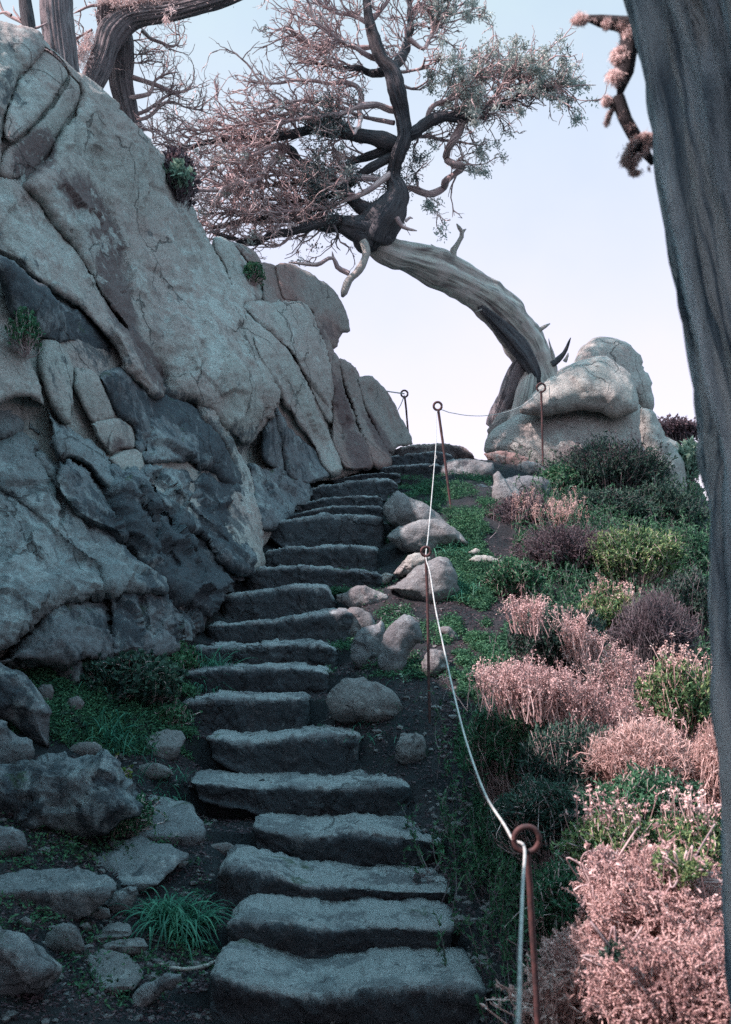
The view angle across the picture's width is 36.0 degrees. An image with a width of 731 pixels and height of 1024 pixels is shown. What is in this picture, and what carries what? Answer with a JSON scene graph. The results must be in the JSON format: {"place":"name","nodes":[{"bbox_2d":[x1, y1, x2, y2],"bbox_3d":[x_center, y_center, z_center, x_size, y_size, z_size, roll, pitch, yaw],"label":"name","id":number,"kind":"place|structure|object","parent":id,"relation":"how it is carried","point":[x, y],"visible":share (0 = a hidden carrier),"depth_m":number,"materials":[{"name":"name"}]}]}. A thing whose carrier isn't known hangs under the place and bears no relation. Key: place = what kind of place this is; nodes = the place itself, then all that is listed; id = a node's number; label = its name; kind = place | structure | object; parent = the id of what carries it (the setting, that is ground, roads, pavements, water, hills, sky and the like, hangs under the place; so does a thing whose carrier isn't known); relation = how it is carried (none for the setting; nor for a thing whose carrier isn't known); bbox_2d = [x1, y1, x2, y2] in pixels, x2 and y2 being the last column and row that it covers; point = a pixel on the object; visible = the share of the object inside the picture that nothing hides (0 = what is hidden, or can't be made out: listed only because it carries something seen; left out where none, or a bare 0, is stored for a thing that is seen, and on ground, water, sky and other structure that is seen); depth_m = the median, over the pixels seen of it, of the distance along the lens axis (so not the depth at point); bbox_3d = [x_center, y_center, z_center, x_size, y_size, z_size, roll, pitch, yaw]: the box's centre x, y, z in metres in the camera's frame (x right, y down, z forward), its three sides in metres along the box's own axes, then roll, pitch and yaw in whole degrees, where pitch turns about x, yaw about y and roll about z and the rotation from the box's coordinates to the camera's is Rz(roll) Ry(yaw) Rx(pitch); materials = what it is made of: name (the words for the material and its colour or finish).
{"place":"outdoors","nodes":[
{"label":"outdoors","id":0,"kind":"place"},
{"bbox_2d":[0,0,707,499],"label":"sky","id":1,"kind":"structure","parent":0,"point":[565,229],"materials":[{"name":"white"}]},
{"bbox_2d":[0,458,709,1023],"bbox_3d":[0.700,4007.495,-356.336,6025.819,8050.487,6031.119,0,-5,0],"label":"ground","id":2,"kind":"structure","parent":0,"point":[390,558],"depth_m":6.14,"materials":[{"name":"soil"}]},
{"bbox_2d":[0,826,26,855],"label":"stone","id":3,"kind":"object","parent":2,"relation":"on","point":[13,838],"visible":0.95,"depth_m":5.15,"materials":[{"name":"stone"}]},
{"bbox_2d":[0,720,34,763],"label":"boulder","id":4,"kind":"object","parent":2,"relation":"on","point":[14,748],"visible":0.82,"depth_m":5.76,"materials":[{"name":"stone"}]},
{"bbox_2d":[0,662,51,747],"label":"boulder","id":5,"kind":"object","parent":2,"relation":"on","point":[25,709],"visible":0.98,"depth_m":6.03,"materials":[{"name":"stone"}]},
{"bbox_2d":[0,927,62,995],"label":"boulder","id":6,"kind":"object","parent":2,"relation":"on","point":[28,965],"visible":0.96,"depth_m":4.09,"materials":[{"name":"stone"}]},
{"bbox_2d":[0,866,116,919],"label":"flagstone","id":7,"kind":"object","parent":2,"relation":"on","point":[77,893],"visible":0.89,"depth_m":4.77,"materials":[{"name":"stone"}]},
{"bbox_2d":[44,922,84,953],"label":"stone","id":8,"kind":"object","parent":2,"relation":"on","point":[67,938],"visible":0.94,"depth_m":4.56,"materials":[{"name":"stone"}]},
{"bbox_2d":[0,748,143,839],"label":"boulder","id":9,"kind":"object","parent":2,"relation":"on","point":[87,796],"visible":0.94,"depth_m":5.37,"materials":[{"name":"stone"}]},
{"bbox_2d":[107,782,168,840],"bbox_3d":[-1.173,1.500,5.631,0.335,0.319,0.382,-1,-5,13],"label":"moss cushion","id":10,"kind":"object","parent":9,"relation":"on","point":[139,822],"visible":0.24,"depth_m":5.55,"materials":[{"name":"green plant"}]},
{"bbox_2d":[65,707,148,755],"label":"grass tuft","id":11,"kind":"object","parent":2,"relation":"on","point":[112,734],"visible":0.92,"depth_m":6.27,"materials":[{"name":"green plant"}]},
{"bbox_2d":[88,949,143,996],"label":"stone","id":12,"kind":"object","parent":2,"relation":"on","point":[121,973],"visible":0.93,"depth_m":4.47,"materials":[{"name":"stone"}]},
{"bbox_2d":[75,648,190,706],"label":"shrub","id":13,"kind":"object","parent":2,"relation":"on","point":[144,677],"visible":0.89,"depth_m":6.67,"materials":[{"name":"green plant"}]},
{"bbox_2d":[94,836,188,892],"bbox_3d":[-1.167,1.673,5.406,0.620,0.191,0.403,-3,-6,28],"label":"flagstone","id":14,"kind":"object","parent":2,"relation":"on","point":[146,867],"visible":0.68,"depth_m":5.30,"materials":[{"name":"stone"}]},
{"bbox_2d":[131,973,181,1006],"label":"stone","id":15,"kind":"object","parent":2,"relation":"on","point":[146,994],"visible":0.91,"depth_m":4.34,"materials":[{"name":"stone"}]},
{"bbox_2d":[144,729,185,760],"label":"stone","id":16,"kind":"object","parent":2,"relation":"on","point":[171,743],"visible":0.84,"depth_m":6.36,"materials":[{"name":"stone"}]},
{"bbox_2d":[126,794,205,845],"bbox_3d":[-1.016,1.599,5.809,0.440,0.217,0.504,0,-5,0],"label":"flagstone","id":17,"kind":"object","parent":2,"relation":"on","point":[185,822],"visible":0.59,"depth_m":5.65,"materials":[{"name":"stone"}]},
{"bbox_2d":[106,885,237,969],"bbox_3d":[-0.827,1.810,4.924,0.693,0.293,0.658,0,-5,0],"label":"grass tuft","id":18,"kind":"object","parent":2,"relation":"on","point":[170,914],"visible":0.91,"depth_m":4.89,"materials":[{"name":"green plant"}]},
{"bbox_2d":[150,695,202,728],"bbox_3d":[-1.150,1.216,6.702,0.294,0.279,0.284,5,-7,-44],"label":"herb patch","id":19,"kind":"object","parent":2,"relation":"on","point":[177,712],"visible":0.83,"depth_m":6.67,"materials":[{"name":"green plant"}]},
{"bbox_2d":[0,21,412,671],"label":"rock cliff","id":20,"kind":"structure","parent":2,"relation":"on","point":[188,411],"depth_m":8.58,"materials":[{"name":"stone"}]},
{"bbox_2d":[4,306,45,358],"bbox_3d":[-2.150,-1.135,7.139,0.275,0.323,0.268,-4,-7,41],"label":"herb patch","id":21,"kind":"object","parent":20,"relation":"on","point":[26,327],"visible":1,"depth_m":7.09,"materials":[{"name":"green plant"}]},
{"bbox_2d":[39,0,79,72],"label":"straight cypress","id":22,"kind":"object","parent":20,"relation":"on","point":[58,31],"visible":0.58,"depth_m":10.33,"materials":[{"name":"grey plant"}]},
{"bbox_2d":[73,0,241,138],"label":"fissured cypress","id":23,"kind":"object","parent":20,"relation":"on","point":[111,58],"visible":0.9,"depth_m":11.08,"materials":[{"name":"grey plant"}]},
{"bbox_2d":[162,157,196,198],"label":"succulent","id":24,"kind":"object","parent":20,"relation":"on","point":[180,174],"visible":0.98,"depth_m":10.32,"materials":[{"name":"green plant"}]},
{"bbox_2d":[162,145,201,209],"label":"succulent","id":25,"kind":"object","parent":20,"relation":"on","point":[175,152],"visible":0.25,"depth_m":10.53,"materials":[{"name":"purple plant"}]},
{"bbox_2d":[182,689,310,733],"bbox_3d":[-0.751,1.293,7.033,0.820,0.350,0.467,0,-5,0],"label":"stone step","id":26,"kind":"object","parent":2,"relation":"on","point":[243,712],"visible":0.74,"depth_m":6.85,"materials":[{"name":"stone"}]},
{"bbox_2d":[183,661,330,695],"bbox_3d":[-0.742,1.137,7.435,1.036,0.286,0.453,0,-5,0],"label":"stone step","id":27,"kind":"object","parent":2,"relation":"on","point":[281,677],"visible":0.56,"depth_m":7.25,"materials":[{"name":"stone"}]},
{"bbox_2d":[187,638,338,668],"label":"stone step","id":28,"kind":"object","parent":2,"relation":"on","point":[311,651],"visible":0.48,"depth_m":7.65,"materials":[{"name":"stone"}]},
{"bbox_2d":[0,585,528,1023],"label":"pebbles","id":29,"kind":"object","parent":2,"relation":"on","point":[14,1013],"visible":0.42,"depth_m":4.92,"materials":[{"name":"stone"}]},
{"bbox_2d":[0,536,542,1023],"bbox_3d":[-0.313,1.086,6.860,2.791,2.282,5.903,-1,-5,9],"label":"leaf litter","id":30,"kind":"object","parent":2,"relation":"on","point":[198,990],"visible":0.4,"depth_m":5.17,"materials":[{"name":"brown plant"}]},
{"bbox_2d":[221,583,336,620],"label":"stone step","id":31,"kind":"object","parent":2,"relation":"on","point":[282,601],"visible":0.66,"depth_m":8.46,"materials":[{"name":"stone"}]},
{"bbox_2d":[206,608,352,643],"bbox_3d":[-0.617,0.888,8.244,1.090,0.378,0.453,0,-5,0],"label":"stone step","id":32,"kind":"object","parent":2,"relation":"on","point":[332,624],"visible":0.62,"depth_m":8.06,"materials":[{"name":"stone"}]},
{"bbox_2d":[206,725,361,775],"bbox_3d":[-0.467,1.439,6.630,0.928,0.377,0.472,0,-5,0],"label":"stone step","id":33,"kind":"object","parent":2,"relation":"on","point":[307,751],"visible":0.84,"depth_m":6.45,"materials":[{"name":"stone"}]},
{"bbox_2d":[190,769,411,815],"bbox_3d":[-0.355,1.591,6.244,1.226,0.286,0.505,0,-5,0],"label":"stone step","id":34,"kind":"object","parent":2,"relation":"on","point":[354,791],"visible":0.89,"depth_m":6.05,"materials":[{"name":"stone"}]},
{"bbox_2d":[244,564,382,590],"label":"stone step","id":35,"kind":"object","parent":2,"relation":"on","point":[263,577],"visible":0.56,"depth_m":8.90,"materials":[{"name":"stone"}]},
{"bbox_2d":[264,544,377,570],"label":"stone step","id":36,"kind":"object","parent":2,"relation":"on","point":[350,556],"visible":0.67,"depth_m":9.32,"materials":[{"name":"stone"}]},
{"bbox_2d":[269,512,384,547],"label":"stone step","id":37,"kind":"object","parent":2,"relation":"on","point":[320,528],"visible":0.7,"depth_m":9.73,"materials":[{"name":"stone"}]},
{"bbox_2d":[216,844,454,906],"bbox_3d":[-0.146,1.797,5.390,1.131,0.342,0.516,0,-5,0],"label":"stone step","id":38,"kind":"object","parent":2,"relation":"on","point":[245,871],"visible":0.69,"depth_m":5.23,"materials":[{"name":"stone"}]},
{"bbox_2d":[287,505,383,519],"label":"stone step","id":39,"kind":"object","parent":2,"relation":"on","point":[372,510],"visible":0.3,"depth_m":10.13,"materials":[{"name":"stone"}]},
{"bbox_2d":[299,495,382,511],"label":"stone step","id":40,"kind":"object","parent":2,"relation":"on","point":[363,500],"visible":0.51,"depth_m":10.55,"materials":[{"name":"stone"}]},
{"bbox_2d":[226,893,457,958],"bbox_3d":[-0.104,1.842,4.996,1.007,0.233,0.535,0,-5,0],"label":"stone step","id":41,"kind":"object","parent":2,"relation":"on","point":[308,928],"visible":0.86,"depth_m":4.81,"materials":[{"name":"stone"}]},
{"bbox_2d":[209,938,486,1023],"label":"stone step","id":42,"kind":"object","parent":2,"relation":"on","point":[254,983],"visible":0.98,"depth_m":4.37,"materials":[{"name":"stone"}]},
{"bbox_2d":[252,812,444,866],"bbox_3d":[-0.088,1.736,5.827,0.985,0.308,0.518,0,-5,0],"label":"stone step","id":43,"kind":"object","parent":2,"relation":"on","point":[367,839],"visible":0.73,"depth_m":5.64,"materials":[{"name":"stone"}]},
{"bbox_2d":[310,478,397,501],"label":"stone step","id":44,"kind":"object","parent":2,"relation":"on","point":[382,487],"visible":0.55,"depth_m":10.96,"materials":[{"name":"stone"}]},
{"bbox_2d":[0,470,710,1009],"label":"ground cover","id":45,"kind":"object","parent":2,"relation":"on","point":[470,574],"visible":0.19,"depth_m":6.95,"materials":[{"name":"green plant"}]},
{"bbox_2d":[337,585,387,607],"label":"stone","id":46,"kind":"object","parent":2,"relation":"on","point":[355,596],"visible":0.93,"depth_m":8.42,"materials":[{"name":"stone"}]},
{"bbox_2d":[326,677,403,723],"bbox_3d":[-0.004,1.135,6.766,0.466,0.296,0.308,0,-5,0],"label":"boulder","id":47,"kind":"object","parent":2,"relation":"on","point":[354,700],"visible":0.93,"depth_m":6.65,"materials":[{"name":"stone"}]},
{"bbox_2d":[350,621,384,668],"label":"boulder","id":48,"kind":"object","parent":2,"relation":"on","point":[365,645],"visible":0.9,"depth_m":7.46,"materials":[{"name":"stone"}]},
{"bbox_2d":[377,614,421,673],"bbox_3d":[0.223,0.871,7.320,0.290,0.414,0.223,0,-5,0],"label":"boulder","id":49,"kind":"object","parent":2,"relation":"on","point":[402,636],"visible":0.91,"depth_m":7.23,"materials":[{"name":"stone"}]},
{"bbox_2d":[375,463,440,479],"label":"stone step","id":50,"kind":"object","parent":2,"relation":"on","point":[425,470],"visible":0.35,"depth_m":11.99,"materials":[{"name":"stone"}]},
{"bbox_2d":[395,733,426,764],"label":"stone","id":51,"kind":"object","parent":2,"relation":"on","point":[410,747],"visible":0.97,"depth_m":6.31,"materials":[{"name":"stone"}]},
{"bbox_2d":[383,491,446,527],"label":"boulder","id":52,"kind":"object","parent":2,"relation":"on","point":[400,508],"visible":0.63,"depth_m":9.62,"materials":[{"name":"stone"}]},
{"bbox_2d":[391,451,452,465],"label":"stone step","id":53,"kind":"object","parent":2,"relation":"on","point":[416,458],"visible":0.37,"depth_m":12.51,"materials":[{"name":"stone"}]},
{"bbox_2d":[387,556,459,602],"bbox_3d":[0.435,0.526,8.512,0.549,0.377,0.348,0,-5,0],"label":"boulder","id":54,"kind":"object","parent":2,"relation":"on","point":[444,577],"visible":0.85,"depth_m":8.38,"materials":[{"name":"stone"}]},
{"bbox_2d":[420,546,431,722],"bbox_3d":[0.360,0.763,6.660,0.071,1.132,0.024,0,-5,0],"label":"ring stake","id":55,"kind":"object","parent":2,"relation":"on","point":[427,623],"visible":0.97,"depth_m":6.66,"materials":[{"name":"metal"}]},
{"bbox_2d":[425,385,547,1023],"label":"rope","id":56,"kind":"object","parent":55,"relation":"hanging from","point":[519,989],"visible":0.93,"depth_m":2.77,"materials":[{"name":"white fabric"}]},
{"bbox_2d":[387,519,467,552],"bbox_3d":[0.519,0.211,9.398,0.685,0.307,0.275,0,-5,0],"label":"boulder","id":57,"kind":"object","parent":2,"relation":"on","point":[411,537],"visible":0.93,"depth_m":9.29,"materials":[{"name":"stone"}]},
{"bbox_2d":[392,443,473,458],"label":"stone step","id":58,"kind":"object","parent":2,"relation":"on","point":[457,452],"visible":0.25,"depth_m":13.12,"materials":[{"name":"grey stone"}]},
{"bbox_2d":[440,458,493,478],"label":"boulder","id":59,"kind":"object","parent":2,"relation":"on","point":[460,465],"visible":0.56,"depth_m":11.78,"materials":[{"name":"stone"}]},
{"bbox_2d":[461,691,554,807],"bbox_3d":[0.752,1.171,5.606,0.546,0.613,0.562,0,-5,0],"label":"shrub","id":60,"kind":"object","parent":2,"relation":"on","point":[494,746],"visible":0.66,"depth_m":5.50,"materials":[{"name":"green plant"}]},
{"bbox_2d":[480,555,547,599],"bbox_3d":[1.123,0.515,8.591,0.501,0.382,0.475,-3,-6,32],"label":"herb patch","id":61,"kind":"object","parent":2,"relation":"on","point":[509,576],"visible":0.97,"depth_m":8.47,"materials":[{"name":"green plant"}]},
{"bbox_2d":[480,486,562,529],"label":"shrub","id":62,"kind":"object","parent":2,"relation":"on","point":[506,512],"visible":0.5,"depth_m":9.79,"materials":[{"name":"pink plant"}]},
{"bbox_2d":[511,824,541,1023],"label":"ring stake","id":63,"kind":"object","parent":2,"relation":"on","point":[530,896],"visible":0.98,"depth_m":2.53,"materials":[{"name":"metal"}]},
{"bbox_2d":[480,953,594,1023],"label":"shrub","id":64,"kind":"object","parent":2,"relation":"on","point":[558,999],"visible":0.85,"depth_m":2.85,"materials":[{"name":"plant"}]},
{"bbox_2d":[487,771,591,868],"bbox_3d":[0.723,1.256,4.625,0.469,0.390,0.404,0,-5,0],"label":"shrub","id":65,"kind":"object","parent":2,"relation":"on","point":[541,803],"visible":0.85,"depth_m":4.51,"materials":[{"name":"green plant"}]},
{"bbox_2d":[500,849,587,964],"bbox_3d":[0.663,1.323,3.683,0.346,0.402,0.330,4,-7,-37],"label":"shrub","id":66,"kind":"object","parent":2,"relation":"on","point":[555,905],"visible":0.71,"depth_m":3.64,"materials":[{"name":"green plant"}]},
{"bbox_2d":[506,486,589,536],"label":"dry stalks","id":67,"kind":"object","parent":2,"relation":"on","point":[567,511],"visible":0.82,"depth_m":9.68,"materials":[{"name":"plant"}]},
{"bbox_2d":[397,445,711,1023],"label":"undergrowth","id":68,"kind":"object","parent":2,"relation":"on","point":[498,854],"visible":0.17,"depth_m":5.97,"materials":[{"name":"green plant"}]},
{"bbox_2d":[505,603,608,685],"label":"shrub","id":69,"kind":"object","parent":2,"relation":"on","point":[548,650],"visible":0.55,"depth_m":6.53,"materials":[{"name":"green plant"}]},
{"bbox_2d":[502,520,614,575],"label":"shrub","id":70,"kind":"object","parent":2,"relation":"on","point":[571,544],"visible":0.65,"depth_m":8.98,"materials":[{"name":"purple plant"}]},
{"bbox_2d":[539,459,585,494],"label":"shrub","id":71,"kind":"object","parent":2,"relation":"on","point":[571,476],"visible":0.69,"depth_m":11.36,"materials":[{"name":"green plant"}]},
{"bbox_2d":[514,712,612,807],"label":"shrub","id":72,"kind":"object","parent":2,"relation":"on","point":[548,755],"visible":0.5,"depth_m":4.91,"materials":[{"name":"green plant"}]},
{"bbox_2d":[484,405,644,467],"bbox_3d":[2.466,-0.766,13.909,2.034,1.461,1.258,0,-5,0],"label":"boulder","id":73,"kind":"object","parent":2,"relation":"on","point":[519,430],"visible":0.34,"depth_m":13.50,"materials":[{"name":"stone"}]},
{"bbox_2d":[140,0,606,425],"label":"leaning cypress","id":74,"kind":"object","parent":73,"relation":"on","point":[371,229],"visible":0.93,"depth_m":13.34,"materials":[{"name":"plant"}]},
{"bbox_2d":[519,356,638,418],"bbox_3d":[2.555,-1.508,13.605,1.458,0.835,0.750,0,-5,0],"label":"boulder","id":75,"kind":"object","parent":73,"relation":"on","point":[605,385],"visible":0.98,"depth_m":13.30,"materials":[{"name":"stone"}]},
{"bbox_2d":[573,336,653,409],"bbox_3d":[3.303,-1.791,15.094,1.130,1.111,0.925,0,-5,0],"label":"boulder","id":76,"kind":"object","parent":73,"relation":"on","point":[626,356],"visible":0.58,"depth_m":14.78,"materials":[{"name":"stone"}]},
{"bbox_2d":[434,649,704,746],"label":"dry stalks","id":77,"kind":"object","parent":2,"relation":"on","point":[532,689],"visible":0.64,"depth_m":5.25,"materials":[{"name":"pink plant"}]},
{"bbox_2d":[526,916,618,1023],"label":"shrub","id":78,"kind":"object","parent":2,"relation":"on","point":[580,941],"visible":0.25,"depth_m":2.99,"materials":[{"name":"plant"}]},
{"bbox_2d":[496,585,651,705],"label":"dry stalks","id":79,"kind":"object","parent":2,"relation":"on","point":[575,644],"visible":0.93,"depth_m":6.24,"materials":[{"name":"pink plant"}]},
{"bbox_2d":[566,827,638,926],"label":"shrub","id":80,"kind":"object","parent":2,"relation":"on","point":[599,854],"visible":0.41,"depth_m":3.26,"materials":[{"name":"pink plant"}]},
{"bbox_2d":[568,572,640,649],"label":"shrub","id":81,"kind":"object","parent":2,"relation":"on","point":[604,600],"visible":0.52,"depth_m":7.49,"materials":[{"name":"green plant"}]},
{"bbox_2d":[549,784,661,872],"bbox_3d":[0.853,1.151,3.920,0.416,0.423,0.405,1,-5,-13],"label":"shrub","id":82,"kind":"object","parent":2,"relation":"on","point":[615,830],"visible":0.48,"depth_m":3.86,"materials":[{"name":"green plant"}]},
{"bbox_2d":[534,426,678,493],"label":"shrub","id":83,"kind":"object","parent":2,"relation":"on","point":[606,464],"visible":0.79,"depth_m":11.41,"materials":[{"name":"green plant"}]},
{"bbox_2d":[559,485,662,528],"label":"shrub","id":84,"kind":"object","parent":2,"relation":"on","point":[624,500],"visible":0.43,"depth_m":10.46,"materials":[{"name":"green plant"}]},
{"bbox_2d":[581,921,657,1020],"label":"shrub","id":85,"kind":"object","parent":2,"relation":"on","point":[609,946],"visible":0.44,"depth_m":2.82,"materials":[{"name":"pink plant"}]},
{"bbox_2d":[579,521,689,596],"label":"shrub","id":86,"kind":"object","parent":2,"relation":"on","point":[645,553],"visible":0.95,"depth_m":8.75,"materials":[{"name":"green plant"}]},
{"bbox_2d":[571,713,700,794],"bbox_3d":[1.194,1.097,4.827,0.556,0.482,0.517,-3,-6,29],"label":"shrub","id":87,"kind":"object","parent":2,"relation":"on","point":[645,745],"visible":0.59,"depth_m":4.73,"materials":[{"name":"plant"}]},
{"bbox_2d":[561,799,723,943],"bbox_3d":[0.847,1.148,3.140,0.547,0.601,0.674,0,-5,0],"label":"shrub","id":88,"kind":"object","parent":2,"relation":"on","point":[628,898],"visible":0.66,"depth_m":3.03,"materials":[{"name":"plant"}]},
{"bbox_2d":[579,757,714,828],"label":"shrub","id":89,"kind":"object","parent":2,"relation":"on","point":[635,786],"visible":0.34,"depth_m":4.16,"materials":[{"name":"green plant"}]},
{"bbox_2d":[569,0,730,1023],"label":"foreground cypress","id":90,"kind":"object","parent":2,"relation":"on","point":[682,48],"visible":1,"depth_m":1.77,"materials":[{"name":"grey plant"}]},
{"bbox_2d":[574,918,730,1023],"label":"shrub","id":91,"kind":"object","parent":2,"relation":"on","point":[668,979],"visible":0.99,"depth_m":2.63,"materials":[{"name":"plant"}]},
{"bbox_2d":[603,584,703,686],"bbox_3d":[1.827,0.842,7.256,0.687,0.780,0.651,0,-5,0],"label":"shrub","id":92,"kind":"object","parent":2,"relation":"on","point":[646,621],"visible":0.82,"depth_m":7.11,"materials":[{"name":"purple plant"}]},
{"bbox_2d":[639,406,686,490],"bbox_3d":[3.410,-0.513,12.930,0.533,1.421,0.569,0,-5,0],"label":"boulder","id":93,"kind":"object","parent":2,"relation":"on","point":[650,427],"visible":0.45,"depth_m":12.79,"materials":[{"name":"stone"}]},
{"bbox_2d":[627,472,709,530],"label":"shrub","id":94,"kind":"object","parent":2,"relation":"on","point":[668,496],"visible":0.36,"depth_m":10.82,"materials":[{"name":"green plant"}]},
{"bbox_2d":[628,633,711,747],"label":"shrub","id":95,"kind":"object","parent":2,"relation":"on","point":[670,681],"visible":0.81,"depth_m":5.22,"materials":[{"name":"green plant"}]},
{"bbox_2d":[658,413,697,446],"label":"shrub","id":96,"kind":"object","parent":2,"relation":"on","point":[678,429],"visible":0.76,"depth_m":17.00,"materials":[{"name":"purple plant"}]},
{"bbox_2d":[656,565,709,649],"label":"shrub","id":97,"kind":"object","parent":2,"relation":"on","point":[690,592],"visible":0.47,"depth_m":8.02,"materials":[{"name":"green plant"}]},
{"bbox_2d":[646,824,721,898],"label":"shrub","id":98,"kind":"object","parent":2,"relation":"on","point":[686,867],"visible":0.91,"depth_m":3.07,"materials":[{"name":"green plant"}]},
{"bbox_2d":[647,783,721,879],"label":"shrub","id":99,"kind":"object","parent":2,"relation":"on","point":[690,829],"visible":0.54,"depth_m":3.77,"materials":[{"name":"green plant"}]},
{"bbox_2d":[660,520,709,570],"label":"shrub","id":100,"kind":"object","parent":2,"relation":"on","point":[702,547],"visible":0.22,"depth_m":9.62,"materials":[{"name":"green plant"}]},
{"bbox_2d":[681,715,720,817],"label":"shrub","id":101,"kind":"object","parent":2,"relation":"on","point":[705,758],"visible":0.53,"depth_m":4.65,"materials":[{"name":"plant"}]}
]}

